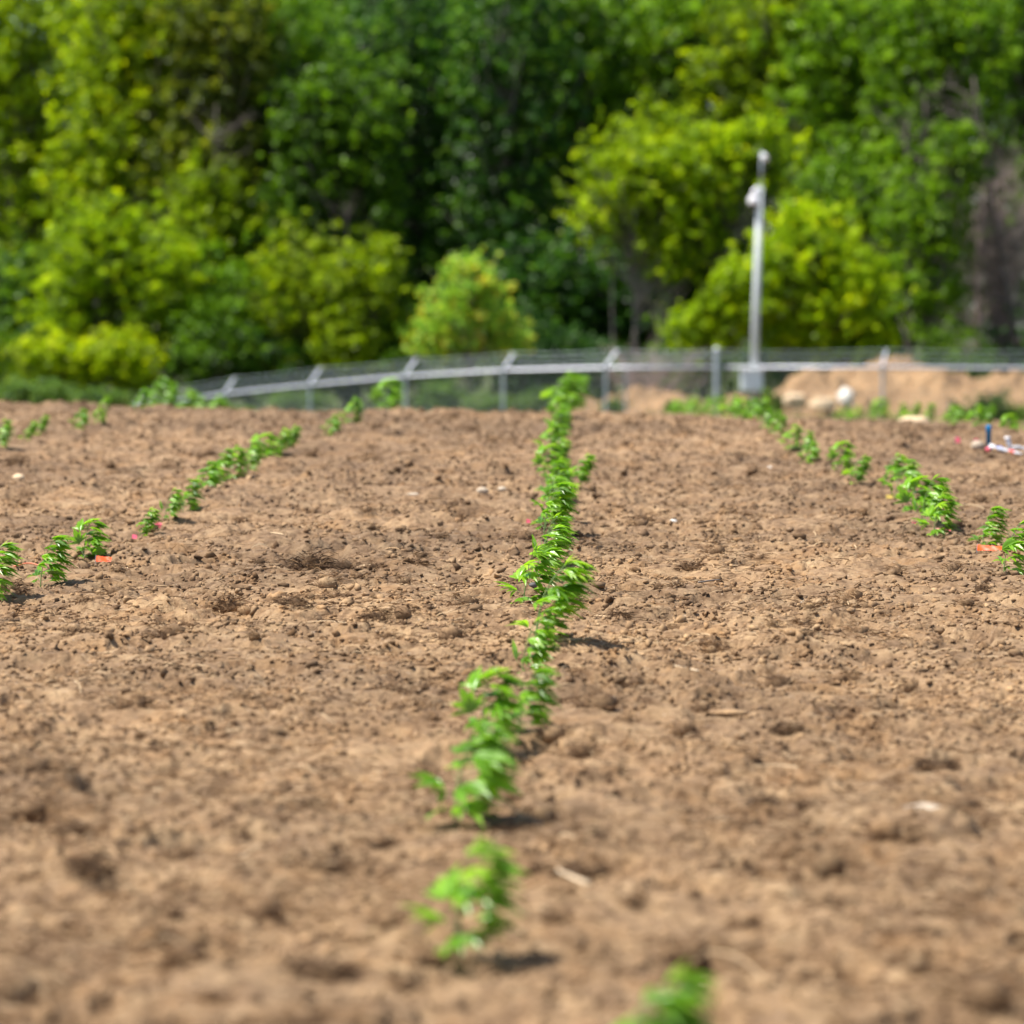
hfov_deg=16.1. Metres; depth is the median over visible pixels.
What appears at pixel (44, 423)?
hemp seedling
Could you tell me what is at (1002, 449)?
irrigation pipe
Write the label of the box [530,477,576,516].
hemp seedling
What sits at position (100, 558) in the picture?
marker flag
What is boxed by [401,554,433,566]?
root tuft
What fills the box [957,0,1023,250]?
forest tree
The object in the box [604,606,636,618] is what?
root tuft
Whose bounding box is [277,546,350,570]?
root tuft
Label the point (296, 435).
hemp seedling
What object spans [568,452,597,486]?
hemp seedling
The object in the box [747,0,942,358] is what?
forest tree
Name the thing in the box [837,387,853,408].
boulder
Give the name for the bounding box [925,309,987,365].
bare shrub
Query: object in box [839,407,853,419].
hemp seedling
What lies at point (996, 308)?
bare shrub
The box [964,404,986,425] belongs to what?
hemp seedling
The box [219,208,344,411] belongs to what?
forest tree
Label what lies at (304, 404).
bush
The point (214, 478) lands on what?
hemp seedling
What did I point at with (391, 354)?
understorey shrub
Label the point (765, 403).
hemp seedling
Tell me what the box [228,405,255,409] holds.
bush
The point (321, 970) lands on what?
root tuft
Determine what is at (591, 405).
dirt mound
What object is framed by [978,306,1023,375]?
understorey shrub
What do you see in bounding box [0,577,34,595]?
root tuft
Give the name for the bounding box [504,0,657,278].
forest tree
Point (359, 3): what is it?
forest tree
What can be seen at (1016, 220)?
forest tree
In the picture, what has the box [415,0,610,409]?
forest tree
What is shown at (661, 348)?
understorey shrub
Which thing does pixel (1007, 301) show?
bare tree
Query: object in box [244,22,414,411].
forest tree
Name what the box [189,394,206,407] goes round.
hemp seedling
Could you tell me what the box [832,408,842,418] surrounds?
hemp seedling
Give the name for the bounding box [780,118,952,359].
forest tree
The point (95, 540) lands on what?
hemp seedling
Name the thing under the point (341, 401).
bare tree
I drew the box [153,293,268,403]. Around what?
understorey shrub
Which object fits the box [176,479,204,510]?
hemp seedling
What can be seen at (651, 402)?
dirt mound
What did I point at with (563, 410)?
hemp seedling
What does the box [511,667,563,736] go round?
hemp seedling
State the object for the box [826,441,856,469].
hemp seedling
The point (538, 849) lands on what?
soil crumbs
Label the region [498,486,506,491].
stone
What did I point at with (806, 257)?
forest tree
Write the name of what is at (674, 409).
hemp seedling
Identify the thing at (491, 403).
bush
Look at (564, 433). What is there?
hemp seedling
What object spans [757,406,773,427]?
hemp seedling
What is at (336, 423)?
hemp seedling
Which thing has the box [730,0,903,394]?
forest tree
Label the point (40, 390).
bush
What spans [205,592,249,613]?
root tuft
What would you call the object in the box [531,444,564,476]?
hemp seedling
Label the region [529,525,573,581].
hemp seedling
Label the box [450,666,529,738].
hemp seedling
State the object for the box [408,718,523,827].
hemp seedling
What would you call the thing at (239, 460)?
hemp seedling
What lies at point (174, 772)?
dry straw fibres
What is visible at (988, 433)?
irrigation stub
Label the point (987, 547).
marker flag
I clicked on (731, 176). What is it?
forest tree
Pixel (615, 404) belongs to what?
bush
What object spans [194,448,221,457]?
root tuft
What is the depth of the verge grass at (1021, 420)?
96.60 m
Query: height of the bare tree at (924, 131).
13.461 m
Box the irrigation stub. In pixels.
[986,425,991,450]
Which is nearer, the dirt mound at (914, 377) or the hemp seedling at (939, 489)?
the hemp seedling at (939, 489)
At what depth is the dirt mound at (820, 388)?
121.13 m
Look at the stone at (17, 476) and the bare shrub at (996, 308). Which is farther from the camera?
the bare shrub at (996, 308)
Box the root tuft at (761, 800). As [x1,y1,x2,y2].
[742,792,785,808]
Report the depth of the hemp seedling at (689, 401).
55.94 m
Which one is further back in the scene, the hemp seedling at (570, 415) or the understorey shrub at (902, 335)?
the understorey shrub at (902, 335)
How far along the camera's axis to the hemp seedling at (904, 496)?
17.43 m
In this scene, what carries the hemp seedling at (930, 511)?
on the ground at (460, 1001)
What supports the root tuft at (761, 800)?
on the ground at (460, 1001)
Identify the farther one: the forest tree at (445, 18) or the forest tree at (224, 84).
the forest tree at (445, 18)
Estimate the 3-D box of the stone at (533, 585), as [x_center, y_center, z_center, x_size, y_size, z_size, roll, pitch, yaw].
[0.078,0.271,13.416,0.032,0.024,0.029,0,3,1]
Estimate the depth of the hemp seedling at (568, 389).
31.48 m
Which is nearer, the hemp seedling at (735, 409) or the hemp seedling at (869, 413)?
the hemp seedling at (735, 409)
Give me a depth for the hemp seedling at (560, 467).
18.60 m
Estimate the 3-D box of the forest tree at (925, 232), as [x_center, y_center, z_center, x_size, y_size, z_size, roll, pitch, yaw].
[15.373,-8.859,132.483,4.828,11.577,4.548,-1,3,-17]
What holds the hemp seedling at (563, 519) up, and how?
on the ground at (460, 1001)
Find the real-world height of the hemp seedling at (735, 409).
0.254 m
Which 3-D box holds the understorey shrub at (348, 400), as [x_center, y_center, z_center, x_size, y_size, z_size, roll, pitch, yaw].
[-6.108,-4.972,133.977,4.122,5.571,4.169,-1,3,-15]
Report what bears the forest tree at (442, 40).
on the ground at (460, 1001)
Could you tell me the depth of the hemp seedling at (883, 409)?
49.89 m
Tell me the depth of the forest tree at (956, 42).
139.18 m
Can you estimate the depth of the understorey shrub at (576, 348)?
133.26 m
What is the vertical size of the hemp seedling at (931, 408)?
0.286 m
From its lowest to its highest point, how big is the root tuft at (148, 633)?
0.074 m
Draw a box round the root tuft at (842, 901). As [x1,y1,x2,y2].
[821,894,866,908]
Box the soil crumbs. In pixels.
[0,399,1023,1023]
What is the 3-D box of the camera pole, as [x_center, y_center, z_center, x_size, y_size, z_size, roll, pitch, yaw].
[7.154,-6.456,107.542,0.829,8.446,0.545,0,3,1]
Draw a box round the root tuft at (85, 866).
[50,845,127,885]
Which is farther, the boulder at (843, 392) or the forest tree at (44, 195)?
the forest tree at (44, 195)
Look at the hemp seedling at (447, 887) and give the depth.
6.31 m
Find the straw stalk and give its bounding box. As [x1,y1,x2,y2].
[556,868,590,886]
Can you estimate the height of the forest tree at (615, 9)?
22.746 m
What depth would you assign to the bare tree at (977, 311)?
135.44 m
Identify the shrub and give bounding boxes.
[0,311,25,400]
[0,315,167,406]
[4,306,99,387]
[89,297,188,406]
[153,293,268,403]
[206,302,333,409]
[301,313,398,409]
[354,298,475,407]
[461,294,591,408]
[518,318,630,407]
[592,330,713,392]
[625,310,750,398]
[720,308,808,392]
[806,315,907,371]
[902,314,1007,378]
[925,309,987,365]
[934,99,1023,373]
[971,280,1023,373]
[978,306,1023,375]
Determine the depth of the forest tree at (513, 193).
143.71 m
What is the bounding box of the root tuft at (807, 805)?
[791,795,825,811]
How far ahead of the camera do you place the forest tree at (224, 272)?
133.36 m
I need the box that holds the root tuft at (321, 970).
[266,940,374,985]
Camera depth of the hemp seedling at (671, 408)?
64.93 m
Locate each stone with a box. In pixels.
[13,474,24,479]
[118,723,154,727]
[476,487,488,493]
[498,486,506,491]
[529,582,536,587]
[703,709,748,715]
[903,803,940,809]
[971,440,983,450]
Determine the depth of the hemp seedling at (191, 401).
39.02 m
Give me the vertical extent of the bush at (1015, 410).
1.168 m
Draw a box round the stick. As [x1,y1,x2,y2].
[698,579,719,582]
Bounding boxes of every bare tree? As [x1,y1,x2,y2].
[140,88,260,405]
[286,172,400,409]
[623,186,693,389]
[842,104,965,353]
[884,68,985,354]
[908,66,1023,370]
[938,157,1023,374]
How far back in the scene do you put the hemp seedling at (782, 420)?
25.02 m
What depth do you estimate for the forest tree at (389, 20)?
160.08 m
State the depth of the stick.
13.61 m
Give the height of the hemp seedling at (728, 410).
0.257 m
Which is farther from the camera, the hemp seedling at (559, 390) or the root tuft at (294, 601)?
the hemp seedling at (559, 390)
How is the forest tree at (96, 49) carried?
on the ground at (460, 1001)
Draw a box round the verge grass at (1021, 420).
[613,405,1023,422]
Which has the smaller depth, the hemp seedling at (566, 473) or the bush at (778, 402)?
the hemp seedling at (566, 473)
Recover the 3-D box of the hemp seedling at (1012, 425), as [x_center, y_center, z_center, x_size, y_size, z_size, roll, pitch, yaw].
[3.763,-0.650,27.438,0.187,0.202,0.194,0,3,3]
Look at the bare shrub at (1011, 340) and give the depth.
133.26 m
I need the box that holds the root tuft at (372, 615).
[349,606,399,622]
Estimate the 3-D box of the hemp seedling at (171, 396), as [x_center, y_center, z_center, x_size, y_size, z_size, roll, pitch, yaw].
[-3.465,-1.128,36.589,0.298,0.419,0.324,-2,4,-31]
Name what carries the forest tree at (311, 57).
on the ground at (460, 1001)
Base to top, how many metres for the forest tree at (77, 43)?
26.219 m
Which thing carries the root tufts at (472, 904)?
on the ground at (460, 1001)
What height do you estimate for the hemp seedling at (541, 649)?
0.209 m
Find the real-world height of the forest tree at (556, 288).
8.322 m
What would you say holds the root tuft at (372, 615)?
on the ground at (460, 1001)
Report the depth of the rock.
33.87 m
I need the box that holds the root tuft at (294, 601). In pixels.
[261,593,318,609]
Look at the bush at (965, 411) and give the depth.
100.49 m
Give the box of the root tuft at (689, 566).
[673,560,702,571]
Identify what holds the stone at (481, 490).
on the ground at (460, 1001)
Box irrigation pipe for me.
[985,437,1023,454]
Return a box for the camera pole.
[739,152,767,416]
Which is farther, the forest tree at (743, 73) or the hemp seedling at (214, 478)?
the forest tree at (743, 73)
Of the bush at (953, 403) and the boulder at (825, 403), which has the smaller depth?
the bush at (953, 403)
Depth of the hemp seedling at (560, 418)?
24.29 m
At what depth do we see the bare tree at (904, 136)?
135.42 m
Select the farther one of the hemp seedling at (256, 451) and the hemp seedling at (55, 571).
the hemp seedling at (256, 451)
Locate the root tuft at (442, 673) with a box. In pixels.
[423,668,459,684]
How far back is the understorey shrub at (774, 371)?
131.75 m
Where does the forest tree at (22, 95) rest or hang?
on the ground at (460, 1001)
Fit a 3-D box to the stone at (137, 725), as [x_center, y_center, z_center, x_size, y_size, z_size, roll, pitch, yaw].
[-0.964,0.555,9.344,0.112,0.021,0.083,0,3,6]
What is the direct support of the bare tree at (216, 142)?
on the ground at (460, 1001)
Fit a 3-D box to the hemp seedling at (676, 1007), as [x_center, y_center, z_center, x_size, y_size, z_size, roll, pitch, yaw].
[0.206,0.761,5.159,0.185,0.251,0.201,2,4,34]
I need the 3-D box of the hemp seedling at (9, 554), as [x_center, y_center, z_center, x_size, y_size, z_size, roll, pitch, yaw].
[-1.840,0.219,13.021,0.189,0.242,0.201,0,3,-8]
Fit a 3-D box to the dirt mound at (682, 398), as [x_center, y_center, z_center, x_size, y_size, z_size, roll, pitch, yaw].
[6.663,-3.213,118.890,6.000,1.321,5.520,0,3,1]
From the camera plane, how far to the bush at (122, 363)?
129.62 m
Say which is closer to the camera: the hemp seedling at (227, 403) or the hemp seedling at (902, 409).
the hemp seedling at (902, 409)
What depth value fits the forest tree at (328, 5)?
170.06 m
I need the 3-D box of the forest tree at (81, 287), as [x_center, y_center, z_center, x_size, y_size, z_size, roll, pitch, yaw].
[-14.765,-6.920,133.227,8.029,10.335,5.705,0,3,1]
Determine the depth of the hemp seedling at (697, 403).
51.94 m
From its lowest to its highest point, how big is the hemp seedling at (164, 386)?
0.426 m
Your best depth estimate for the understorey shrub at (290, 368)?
131.78 m
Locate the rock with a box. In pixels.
[897,416,929,421]
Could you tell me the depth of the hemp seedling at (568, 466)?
19.50 m
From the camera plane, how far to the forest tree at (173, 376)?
163.66 m
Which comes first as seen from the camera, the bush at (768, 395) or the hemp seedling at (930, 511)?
the hemp seedling at (930, 511)
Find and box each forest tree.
[0,0,92,399]
[0,0,115,367]
[0,0,172,405]
[0,227,83,370]
[1,181,218,390]
[8,0,255,334]
[35,2,153,379]
[45,1,264,407]
[128,0,334,302]
[145,140,289,373]
[162,230,299,406]
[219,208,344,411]
[230,0,397,410]
[231,0,338,407]
[239,0,412,404]
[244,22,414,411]
[268,0,445,411]
[289,0,490,410]
[306,223,419,409]
[321,0,503,411]
[363,0,548,405]
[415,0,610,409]
[417,0,601,409]
[461,0,618,388]
[473,0,677,401]
[475,213,632,408]
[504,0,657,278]
[553,107,730,394]
[563,203,711,396]
[597,0,674,389]
[601,74,744,392]
[607,0,745,384]
[625,8,810,399]
[648,101,811,396]
[651,0,852,397]
[654,250,789,400]
[725,189,918,377]
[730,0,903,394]
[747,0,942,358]
[776,0,1023,360]
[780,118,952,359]
[843,0,1023,363]
[863,113,1002,359]
[870,1,1009,353]
[921,5,1023,375]
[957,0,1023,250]
[982,85,1023,321]
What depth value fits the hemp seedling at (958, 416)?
32.91 m
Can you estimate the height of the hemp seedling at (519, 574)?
0.275 m
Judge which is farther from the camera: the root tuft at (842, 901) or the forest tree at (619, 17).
the forest tree at (619, 17)
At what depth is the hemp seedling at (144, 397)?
28.89 m
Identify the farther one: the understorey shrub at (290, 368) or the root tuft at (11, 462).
the understorey shrub at (290, 368)
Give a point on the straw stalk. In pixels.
(579, 880)
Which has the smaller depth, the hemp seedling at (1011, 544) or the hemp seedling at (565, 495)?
the hemp seedling at (1011, 544)
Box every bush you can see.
[0,371,82,404]
[65,383,136,406]
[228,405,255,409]
[259,388,337,411]
[411,376,470,408]
[461,389,513,411]
[512,385,554,411]
[599,395,631,412]
[661,399,684,413]
[759,387,774,416]
[772,393,785,416]
[944,400,960,418]
[957,406,974,420]
[963,386,1016,421]
[995,399,1023,422]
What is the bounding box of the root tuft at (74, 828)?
[42,817,99,837]
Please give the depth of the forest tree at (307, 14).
157.06 m
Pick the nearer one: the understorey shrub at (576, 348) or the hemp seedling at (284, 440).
the hemp seedling at (284, 440)
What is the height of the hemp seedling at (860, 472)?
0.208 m
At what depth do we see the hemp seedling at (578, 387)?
33.47 m
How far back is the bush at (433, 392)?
120.75 m
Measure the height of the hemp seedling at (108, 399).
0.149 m
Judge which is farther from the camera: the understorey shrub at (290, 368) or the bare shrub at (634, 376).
the understorey shrub at (290, 368)
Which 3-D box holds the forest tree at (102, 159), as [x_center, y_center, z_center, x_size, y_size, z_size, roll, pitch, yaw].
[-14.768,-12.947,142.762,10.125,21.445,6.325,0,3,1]
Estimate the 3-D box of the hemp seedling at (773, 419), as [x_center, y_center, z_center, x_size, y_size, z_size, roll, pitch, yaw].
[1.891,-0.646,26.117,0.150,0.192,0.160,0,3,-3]
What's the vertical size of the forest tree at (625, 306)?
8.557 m
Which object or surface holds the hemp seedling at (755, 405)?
on the ground at (460, 1001)
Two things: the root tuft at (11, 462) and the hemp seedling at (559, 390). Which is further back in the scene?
the hemp seedling at (559, 390)
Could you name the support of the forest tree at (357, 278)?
on the ground at (460, 1001)
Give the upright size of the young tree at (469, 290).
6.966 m
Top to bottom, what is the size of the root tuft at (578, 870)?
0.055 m
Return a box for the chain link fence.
[133,347,1023,420]
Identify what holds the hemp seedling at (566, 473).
on the ground at (460, 1001)
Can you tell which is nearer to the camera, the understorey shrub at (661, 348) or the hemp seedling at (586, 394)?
the hemp seedling at (586, 394)
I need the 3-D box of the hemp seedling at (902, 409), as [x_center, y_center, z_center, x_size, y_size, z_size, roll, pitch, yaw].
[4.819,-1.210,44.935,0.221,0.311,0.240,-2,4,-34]
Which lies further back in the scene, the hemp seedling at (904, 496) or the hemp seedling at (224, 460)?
the hemp seedling at (224, 460)
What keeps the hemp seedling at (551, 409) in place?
on the ground at (460, 1001)
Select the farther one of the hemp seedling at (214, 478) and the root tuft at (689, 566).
the hemp seedling at (214, 478)
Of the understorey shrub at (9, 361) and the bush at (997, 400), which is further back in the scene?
the understorey shrub at (9, 361)
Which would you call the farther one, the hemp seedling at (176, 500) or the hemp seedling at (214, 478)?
the hemp seedling at (214, 478)
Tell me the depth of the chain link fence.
112.31 m
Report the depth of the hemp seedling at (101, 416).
27.20 m
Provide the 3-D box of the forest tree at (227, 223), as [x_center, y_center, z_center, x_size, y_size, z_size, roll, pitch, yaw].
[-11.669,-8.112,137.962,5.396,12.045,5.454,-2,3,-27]
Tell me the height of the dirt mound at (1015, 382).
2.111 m
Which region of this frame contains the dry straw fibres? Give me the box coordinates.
[0,398,1023,1023]
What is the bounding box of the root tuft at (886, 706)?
[880,701,914,708]
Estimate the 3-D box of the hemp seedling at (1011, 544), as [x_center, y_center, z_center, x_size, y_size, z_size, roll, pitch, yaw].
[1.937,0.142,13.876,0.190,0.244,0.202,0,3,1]
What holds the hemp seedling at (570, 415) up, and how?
on the ground at (460, 1001)
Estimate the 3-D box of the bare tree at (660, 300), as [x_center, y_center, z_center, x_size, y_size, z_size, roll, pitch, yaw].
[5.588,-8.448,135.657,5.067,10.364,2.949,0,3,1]
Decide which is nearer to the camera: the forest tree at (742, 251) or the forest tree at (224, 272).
the forest tree at (224, 272)
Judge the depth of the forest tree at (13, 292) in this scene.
137.66 m
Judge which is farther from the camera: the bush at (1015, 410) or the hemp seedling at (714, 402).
the bush at (1015, 410)
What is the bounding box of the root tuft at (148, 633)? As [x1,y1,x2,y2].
[140,629,160,638]
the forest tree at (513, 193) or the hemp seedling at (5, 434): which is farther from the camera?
the forest tree at (513, 193)
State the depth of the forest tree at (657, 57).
147.83 m
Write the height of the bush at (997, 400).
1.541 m
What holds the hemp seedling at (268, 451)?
on the ground at (460, 1001)
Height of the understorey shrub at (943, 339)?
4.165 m
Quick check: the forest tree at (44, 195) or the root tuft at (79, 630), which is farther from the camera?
the forest tree at (44, 195)
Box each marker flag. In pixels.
[95,556,111,563]
[977,543,1001,550]
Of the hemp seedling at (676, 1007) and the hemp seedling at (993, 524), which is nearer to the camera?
the hemp seedling at (676, 1007)
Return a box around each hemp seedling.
[0,419,16,446]
[0,541,23,600]
[18,420,38,439]
[27,534,75,587]
[31,414,50,434]
[68,407,90,428]
[68,517,110,559]
[91,408,106,423]
[97,395,111,409]
[129,387,150,411]
[136,507,161,535]
[144,375,172,405]
[151,381,182,405]
[160,488,185,518]
[175,388,200,407]
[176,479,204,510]
[188,461,222,487]
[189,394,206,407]
[207,400,231,407]
[209,394,227,407]
[212,448,237,481]
[218,445,250,479]
[239,440,266,471]
[246,433,281,459]
[269,426,295,456]
[276,425,301,447]
[320,415,341,436]
[337,397,365,423]
[367,378,406,408]
[400,829,529,960]
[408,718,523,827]
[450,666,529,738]
[493,542,561,603]
[506,554,598,636]
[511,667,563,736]
[512,616,561,673]
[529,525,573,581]
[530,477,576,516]
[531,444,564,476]
[531,482,580,534]
[532,511,578,564]
[533,459,570,493]
[533,481,578,527]
[534,422,563,450]
[539,370,582,408]
[541,411,567,441]
[542,403,572,426]
[542,439,572,464]
[542,469,574,510]
[544,457,573,480]
[545,397,572,420]
[546,407,571,434]
[549,377,569,406]
[549,424,571,449]
[555,392,579,413]
[556,378,587,410]
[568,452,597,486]
[569,376,592,409]
[618,960,721,1023]
[665,400,678,413]
[669,400,687,413]
[677,397,695,413]
[681,397,702,414]
[692,396,711,414]
[705,396,720,415]
[709,397,729,417]
[719,395,738,416]
[727,397,743,416]
[729,398,751,419]
[738,398,760,418]
[747,397,771,418]
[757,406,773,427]
[764,410,783,431]
[769,416,789,435]
[778,423,803,451]
[795,441,820,463]
[796,431,816,453]
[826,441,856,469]
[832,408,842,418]
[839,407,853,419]
[842,455,873,483]
[847,406,864,419]
[865,403,880,418]
[868,398,890,420]
[876,452,906,486]
[880,458,923,500]
[890,403,907,419]
[893,474,936,512]
[900,402,922,415]
[911,491,962,536]
[912,473,953,525]
[922,403,937,422]
[938,405,955,422]
[942,405,963,424]
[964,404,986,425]
[968,506,1011,551]
[977,404,996,424]
[993,520,1023,574]
[998,413,1020,429]
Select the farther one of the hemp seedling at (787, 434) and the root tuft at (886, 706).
the hemp seedling at (787, 434)
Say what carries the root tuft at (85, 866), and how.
on the ground at (460, 1001)
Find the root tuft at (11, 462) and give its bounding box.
[0,455,30,466]
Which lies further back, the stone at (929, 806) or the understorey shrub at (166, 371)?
the understorey shrub at (166, 371)
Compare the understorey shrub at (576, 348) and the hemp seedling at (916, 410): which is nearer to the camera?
the hemp seedling at (916, 410)
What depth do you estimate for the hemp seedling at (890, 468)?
19.68 m
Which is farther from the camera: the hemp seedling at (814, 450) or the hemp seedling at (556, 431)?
the hemp seedling at (556, 431)
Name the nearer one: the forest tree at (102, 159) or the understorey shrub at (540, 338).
the understorey shrub at (540, 338)
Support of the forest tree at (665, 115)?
on the ground at (460, 1001)
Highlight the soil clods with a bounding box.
[0,401,1023,1023]
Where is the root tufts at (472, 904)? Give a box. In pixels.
[0,400,1023,1023]
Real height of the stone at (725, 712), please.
0.019 m
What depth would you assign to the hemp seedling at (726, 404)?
37.94 m
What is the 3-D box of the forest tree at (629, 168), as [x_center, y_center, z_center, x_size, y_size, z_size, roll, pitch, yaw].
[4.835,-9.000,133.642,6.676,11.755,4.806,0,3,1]
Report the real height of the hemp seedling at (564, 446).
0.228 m
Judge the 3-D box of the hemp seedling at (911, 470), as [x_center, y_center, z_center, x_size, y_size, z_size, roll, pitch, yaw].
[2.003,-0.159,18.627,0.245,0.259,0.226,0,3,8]
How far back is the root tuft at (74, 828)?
7.60 m
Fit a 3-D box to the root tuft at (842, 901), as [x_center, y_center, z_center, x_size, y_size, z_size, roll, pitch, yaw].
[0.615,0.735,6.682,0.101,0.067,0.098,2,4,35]
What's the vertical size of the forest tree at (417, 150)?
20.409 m
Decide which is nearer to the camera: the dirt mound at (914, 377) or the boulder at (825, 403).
the boulder at (825, 403)
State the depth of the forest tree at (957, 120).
170.35 m
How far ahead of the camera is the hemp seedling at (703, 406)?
47.91 m
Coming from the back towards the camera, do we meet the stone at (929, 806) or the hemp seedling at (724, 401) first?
the hemp seedling at (724, 401)
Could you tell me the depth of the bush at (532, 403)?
117.77 m
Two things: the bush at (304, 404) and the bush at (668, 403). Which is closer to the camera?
the bush at (668, 403)
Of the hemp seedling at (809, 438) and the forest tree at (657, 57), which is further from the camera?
the forest tree at (657, 57)
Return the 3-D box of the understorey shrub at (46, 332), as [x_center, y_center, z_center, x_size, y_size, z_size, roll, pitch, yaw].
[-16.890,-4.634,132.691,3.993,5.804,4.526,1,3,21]
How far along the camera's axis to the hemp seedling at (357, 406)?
27.35 m
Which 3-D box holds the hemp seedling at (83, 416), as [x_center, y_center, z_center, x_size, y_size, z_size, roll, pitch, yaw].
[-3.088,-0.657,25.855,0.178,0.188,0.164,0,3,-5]
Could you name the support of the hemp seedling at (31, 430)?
on the ground at (460, 1001)
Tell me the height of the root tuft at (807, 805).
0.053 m
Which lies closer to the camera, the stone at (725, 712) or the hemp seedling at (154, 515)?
the stone at (725, 712)
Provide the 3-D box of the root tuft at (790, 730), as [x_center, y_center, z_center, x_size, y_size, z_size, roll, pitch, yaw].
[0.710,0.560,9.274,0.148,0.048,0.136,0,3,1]
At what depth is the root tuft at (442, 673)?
10.56 m
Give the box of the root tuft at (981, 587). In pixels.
[966,580,995,592]
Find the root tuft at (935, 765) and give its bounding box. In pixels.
[895,755,964,772]
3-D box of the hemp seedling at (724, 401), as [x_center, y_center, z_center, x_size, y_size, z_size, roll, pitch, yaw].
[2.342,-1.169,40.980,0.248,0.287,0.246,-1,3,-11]
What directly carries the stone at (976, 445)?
on the ground at (460, 1001)
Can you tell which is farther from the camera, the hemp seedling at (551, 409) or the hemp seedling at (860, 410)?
the hemp seedling at (860, 410)
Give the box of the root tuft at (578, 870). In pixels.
[545,858,617,882]
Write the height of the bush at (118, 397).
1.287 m
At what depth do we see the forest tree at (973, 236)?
156.90 m
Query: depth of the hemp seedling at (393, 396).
34.49 m
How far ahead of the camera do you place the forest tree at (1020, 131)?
159.17 m
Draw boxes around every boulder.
[782,392,806,410]
[808,397,836,410]
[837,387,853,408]
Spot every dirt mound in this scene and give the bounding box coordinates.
[555,395,608,411]
[598,385,682,412]
[652,394,784,415]
[757,365,880,419]
[830,355,977,419]
[957,370,1023,421]
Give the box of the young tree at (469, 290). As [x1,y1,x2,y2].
[398,245,537,408]
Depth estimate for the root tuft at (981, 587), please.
13.31 m
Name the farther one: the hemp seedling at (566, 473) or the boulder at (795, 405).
the boulder at (795, 405)
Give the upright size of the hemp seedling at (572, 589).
0.308 m
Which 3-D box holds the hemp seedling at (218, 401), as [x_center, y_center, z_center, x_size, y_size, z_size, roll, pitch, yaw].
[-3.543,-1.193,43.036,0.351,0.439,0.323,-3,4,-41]
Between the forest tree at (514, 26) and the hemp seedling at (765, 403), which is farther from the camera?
the forest tree at (514, 26)
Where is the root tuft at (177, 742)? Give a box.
[148,738,209,749]
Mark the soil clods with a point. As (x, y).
(680, 951)
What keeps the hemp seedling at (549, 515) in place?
on the ground at (460, 1001)
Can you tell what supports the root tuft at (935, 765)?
on the ground at (460, 1001)
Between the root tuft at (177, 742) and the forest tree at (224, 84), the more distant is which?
the forest tree at (224, 84)
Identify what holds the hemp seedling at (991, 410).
on the ground at (460, 1001)
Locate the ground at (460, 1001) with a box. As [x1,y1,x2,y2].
[0,345,1023,1023]
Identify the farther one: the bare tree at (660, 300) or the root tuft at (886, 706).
the bare tree at (660, 300)
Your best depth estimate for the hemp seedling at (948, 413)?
35.40 m
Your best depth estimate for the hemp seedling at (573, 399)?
28.30 m
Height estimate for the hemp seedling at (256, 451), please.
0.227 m
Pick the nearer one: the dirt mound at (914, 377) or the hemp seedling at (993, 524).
the hemp seedling at (993, 524)
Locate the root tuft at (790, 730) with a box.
[764,721,816,735]
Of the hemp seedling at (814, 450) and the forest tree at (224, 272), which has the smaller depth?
the hemp seedling at (814, 450)
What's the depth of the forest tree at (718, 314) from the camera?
127.05 m
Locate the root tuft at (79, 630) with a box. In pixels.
[58,624,103,637]

